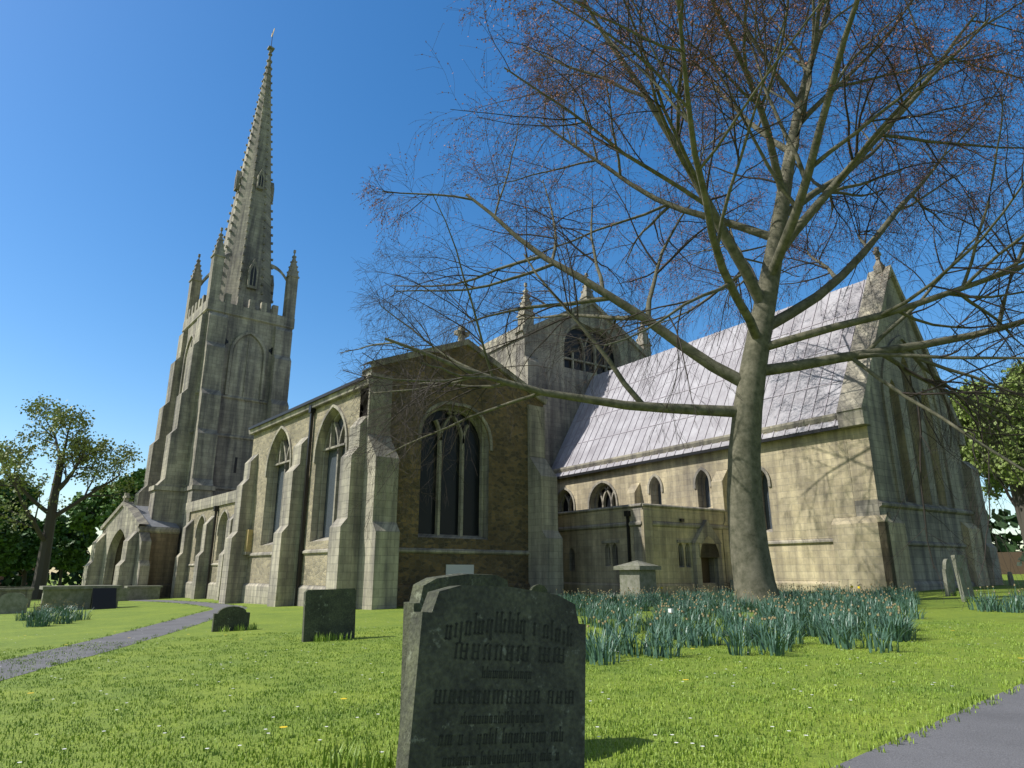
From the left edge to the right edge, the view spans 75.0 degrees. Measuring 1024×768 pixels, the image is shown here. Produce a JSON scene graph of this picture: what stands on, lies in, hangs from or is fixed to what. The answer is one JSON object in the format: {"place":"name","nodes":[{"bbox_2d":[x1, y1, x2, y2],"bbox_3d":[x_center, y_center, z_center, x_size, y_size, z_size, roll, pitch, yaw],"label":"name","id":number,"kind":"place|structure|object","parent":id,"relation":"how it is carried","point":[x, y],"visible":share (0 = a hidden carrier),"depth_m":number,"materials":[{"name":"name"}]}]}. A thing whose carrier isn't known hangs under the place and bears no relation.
{"place":"outdoors","nodes":[
{"label":"outdoors","id":0,"kind":"place"},
{"bbox_2d":[0,574,1023,767],"bbox_3d":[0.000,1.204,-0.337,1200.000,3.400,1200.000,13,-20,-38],"label":"lawn","id":1,"kind":"structure","parent":0,"point":[123,616],"depth_m":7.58,"materials":[{"name":"green plant"}]},
{"bbox_2d":[0,495,7,534],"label":"tree","id":2,"kind":"object","parent":1,"relation":"on","point":[2,499],"visible":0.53,"depth_m":65.37,"materials":[{"name":"green plant"}]},
{"bbox_2d":[0,520,24,575],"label":"hedge tree","id":3,"kind":"object","parent":1,"relation":"on","point":[11,540],"visible":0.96,"depth_m":66.21,"materials":[{"name":"green plant"}]},
{"bbox_2d":[0,592,28,613],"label":"headstone","id":4,"kind":"object","parent":1,"relation":"on","point":[13,603],"visible":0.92,"depth_m":29.66,"materials":[{"name":"grey stone"}]},
{"bbox_2d":[0,475,41,520],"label":"tree","id":5,"kind":"object","parent":1,"relation":"on","point":[8,495],"visible":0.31,"depth_m":81.27,"materials":[{"name":"green plant"}]},
{"bbox_2d":[2,515,61,585],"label":"tree","id":6,"kind":"object","parent":1,"relation":"on","point":[27,559],"visible":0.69,"depth_m":71.04,"materials":[{"name":"green plant"}]},
{"bbox_2d":[0,550,89,585],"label":"hedge","id":7,"kind":"object","parent":1,"relation":"on","point":[17,580],"visible":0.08,"depth_m":90.78,"materials":[{"name":"green plant"}]},
{"bbox_2d":[43,514,98,585],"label":"hedge tree","id":8,"kind":"object","parent":1,"relation":"on","point":[73,548],"visible":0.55,"depth_m":79.12,"materials":[{"name":"green plant"}]},
{"bbox_2d":[0,394,144,599],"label":"tree","id":9,"kind":"object","parent":1,"relation":"on","point":[78,446],"visible":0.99,"depth_m":56.87,"materials":[{"name":"green plant"}]},
{"bbox_2d":[39,585,122,610],"bbox_3d":[-21.140,10.534,32.583,3.300,1.300,1.360,13,-20,-38],"label":"chest tomb","id":10,"kind":"object","parent":1,"relation":"on","point":[80,595],"visible":0.58,"depth_m":31.95,"materials":[{"name":"grey stone"}]},
{"bbox_2d":[59,467,145,540],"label":"tree","id":11,"kind":"object","parent":1,"relation":"on","point":[87,515],"visible":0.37,"depth_m":74.64,"materials":[{"name":"green plant"}]},
{"bbox_2d":[89,588,116,609],"bbox_3d":[-19.569,10.310,31.995,1.000,0.980,0.620,13,-20,-38],"label":"gravestone","id":12,"kind":"object","parent":1,"relation":"on","point":[103,598],"visible":0.92,"depth_m":31.95,"materials":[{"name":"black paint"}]},
{"bbox_2d":[0,600,246,680],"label":"path to porch","id":13,"kind":"structure","parent":1,"relation":"on","point":[162,628],"depth_m":14.48,"materials":[{"name":"concrete"}]},
{"bbox_2d":[118,588,130,600],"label":"headstone","id":14,"kind":"object","parent":1,"relation":"on","point":[124,594],"visible":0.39,"depth_m":44.15,"materials":[{"name":"grey stone"}]},
{"bbox_2d":[81,493,179,597],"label":"porch","id":15,"kind":"object","parent":1,"relation":"on","point":[133,544],"visible":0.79,"depth_m":49.81,"materials":[{"name":"grey stone"}]},
{"bbox_2d":[124,585,162,599],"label":"table tomb","id":16,"kind":"object","parent":1,"relation":"on","point":[144,592],"visible":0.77,"depth_m":45.90,"materials":[{"name":"grey stone"}]},
{"bbox_2d":[170,490,235,599],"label":"aisle","id":17,"kind":"object","parent":1,"relation":"on","point":[199,558],"visible":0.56,"depth_m":45.20,"materials":[{"name":"grey stone"}]},
{"bbox_2d":[134,28,299,555],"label":"church steeple","id":18,"kind":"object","parent":1,"relation":"on","point":[229,379],"depth_m":57.45,"materials":[{"name":"grey stone"}]},
{"bbox_2d":[211,606,249,631],"bbox_3d":[-7.010,6.043,16.595,0.850,0.980,0.120,11,-16,-34],"label":"round headstone","id":19,"kind":"object","parent":1,"relation":"on","point":[230,617],"visible":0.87,"depth_m":16.57,"materials":[{"name":"grey stone"}]},
{"bbox_2d":[301,588,355,641],"bbox_3d":[-3.720,4.898,13.567,1.050,1.380,0.120,8,-20,-31],"label":"headstone","id":20,"kind":"object","parent":1,"relation":"on","point":[329,611],"visible":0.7,"depth_m":13.57,"materials":[{"name":"grey stone"}]},
{"bbox_2d":[219,326,563,609],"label":"chapel","id":21,"kind":"structure","parent":1,"relation":"on","point":[293,536],"depth_m":30.43,"materials":[{"name":"grey stone"}]},
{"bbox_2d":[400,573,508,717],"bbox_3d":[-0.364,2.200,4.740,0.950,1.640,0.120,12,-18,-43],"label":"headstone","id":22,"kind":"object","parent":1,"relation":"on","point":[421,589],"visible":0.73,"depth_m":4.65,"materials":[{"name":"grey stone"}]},
{"bbox_2d":[396,585,585,767],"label":"headstone","id":23,"kind":"object","parent":1,"relation":"on","point":[432,664],"visible":0.98,"depth_m":3.46,"materials":[{"name":"grey stone"}]},
{"bbox_2d":[433,611,573,767],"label":"gravestone inscription","id":24,"kind":"object","parent":23,"relation":"attached to","point":[495,659],"visible":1,"depth_m":3.47,"materials":[{"name":"grey stone"}]},
{"bbox_2d":[0,552,1023,607],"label":"boundary walls","id":25,"kind":"structure","parent":1,"relation":"on","point":[26,591],"depth_m":49.85,"materials":[{"name":"grey stone"}]},
{"bbox_2d":[5,612,1019,762],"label":"lawn flowers","id":26,"kind":"object","parent":1,"relation":"on","point":[382,672],"visible":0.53,"depth_m":6.29,"materials":[{"name":"yellow plant"}]},
{"bbox_2d":[12,579,1023,665],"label":"daffodils","id":27,"kind":"object","parent":1,"relation":"on","point":[833,615],"visible":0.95,"depth_m":13.30,"materials":[{"name":"green plant"}]},
{"bbox_2d":[530,584,549,593],"bbox_3d":[0.752,6.347,18.941,0.800,1.250,0.100,13,-20,-38],"label":"headstone by chapel","id":28,"kind":"object","parent":1,"relation":"on","point":[539,588],"visible":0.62,"depth_m":19.05,"materials":[{"name":"grey stone"}]},
{"bbox_2d":[613,560,660,599],"bbox_3d":[4.955,7.816,26.209,1.320,1.720,1.320,13,-20,-38],"label":"pedestal monument","id":29,"kind":"object","parent":1,"relation":"on","point":[637,575],"visible":0.62,"depth_m":25.92,"materials":[{"name":"grey stone"}]},
{"bbox_2d":[326,0,1023,610],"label":"bare beech tree","id":30,"kind":"object","parent":1,"relation":"on","point":[752,566],"visible":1,"depth_m":22.69,"materials":[{"name":"brown plant"}]},
{"bbox_2d":[730,580,733,591],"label":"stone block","id":31,"kind":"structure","parent":1,"relation":"on","point":[732,584],"depth_m":31.37,"materials":[{"name":"grey stone"}]},
{"bbox_2d":[479,247,1003,595],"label":"church","id":32,"kind":"structure","parent":1,"relation":"on","point":[836,478],"depth_m":31.81,"materials":[{"name":"grey stone"}]},
{"bbox_2d":[942,559,956,595],"bbox_3d":[15.265,6.953,23.264,0.600,1.650,0.110,11,-17,-34],"label":"headstone","id":33,"kind":"object","parent":1,"relation":"on","point":[948,573],"visible":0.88,"depth_m":23.23,"materials":[{"name":"grey stone"}]},
{"bbox_2d":[951,555,974,601],"bbox_3d":[13.713,6.082,20.187,0.620,1.750,0.110,10,-22,-31],"label":"headstone","id":34,"kind":"object","parent":1,"relation":"on","point":[960,579],"visible":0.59,"depth_m":20.18,"materials":[{"name":"grey stone"}]},
{"bbox_2d":[949,361,1023,531],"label":"willow tree","id":35,"kind":"object","parent":1,"relation":"on","point":[1018,486],"visible":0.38,"depth_m":48.72,"materials":[{"name":"green plant"}]},
{"bbox_2d":[979,473,1023,542],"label":"willow tree","id":36,"kind":"object","parent":1,"relation":"on","point":[997,492],"visible":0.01,"depth_m":60.08,"materials":[{"name":"green plant"}]},
{"bbox_2d":[986,509,1023,551],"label":"hedge","id":37,"kind":"object","parent":1,"relation":"on","point":[1015,540],"visible":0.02,"depth_m":68.49,"materials":[{"name":"green plant"}]},
{"bbox_2d":[1007,572,1014,585],"bbox_3d":[22.875,9.115,30.529,0.500,1.000,0.100,13,-20,-38],"label":"headstone","id":38,"kind":"object","parent":1,"relation":"on","point":[1009,580],"visible":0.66,"depth_m":30.48,"materials":[{"name":"grey stone"}]},
{"bbox_2d":[1017,553,1023,565],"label":"yew","id":39,"kind":"object","parent":1,"relation":"on","point":[1020,562],"visible":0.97,"depth_m":44.25,"materials":[{"name":"green plant"}]},
{"bbox_2d":[0,0,1023,574],"label":"sky","id":40,"kind":"structure","parent":0,"point":[125,125],"materials":[{"name":"blue"}]},
{"bbox_2d":[832,683,1023,767],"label":"path","id":41,"kind":"structure","parent":0,"point":[988,736],"depth_m":4.64,"materials":[{"name":"grey asphalt"}]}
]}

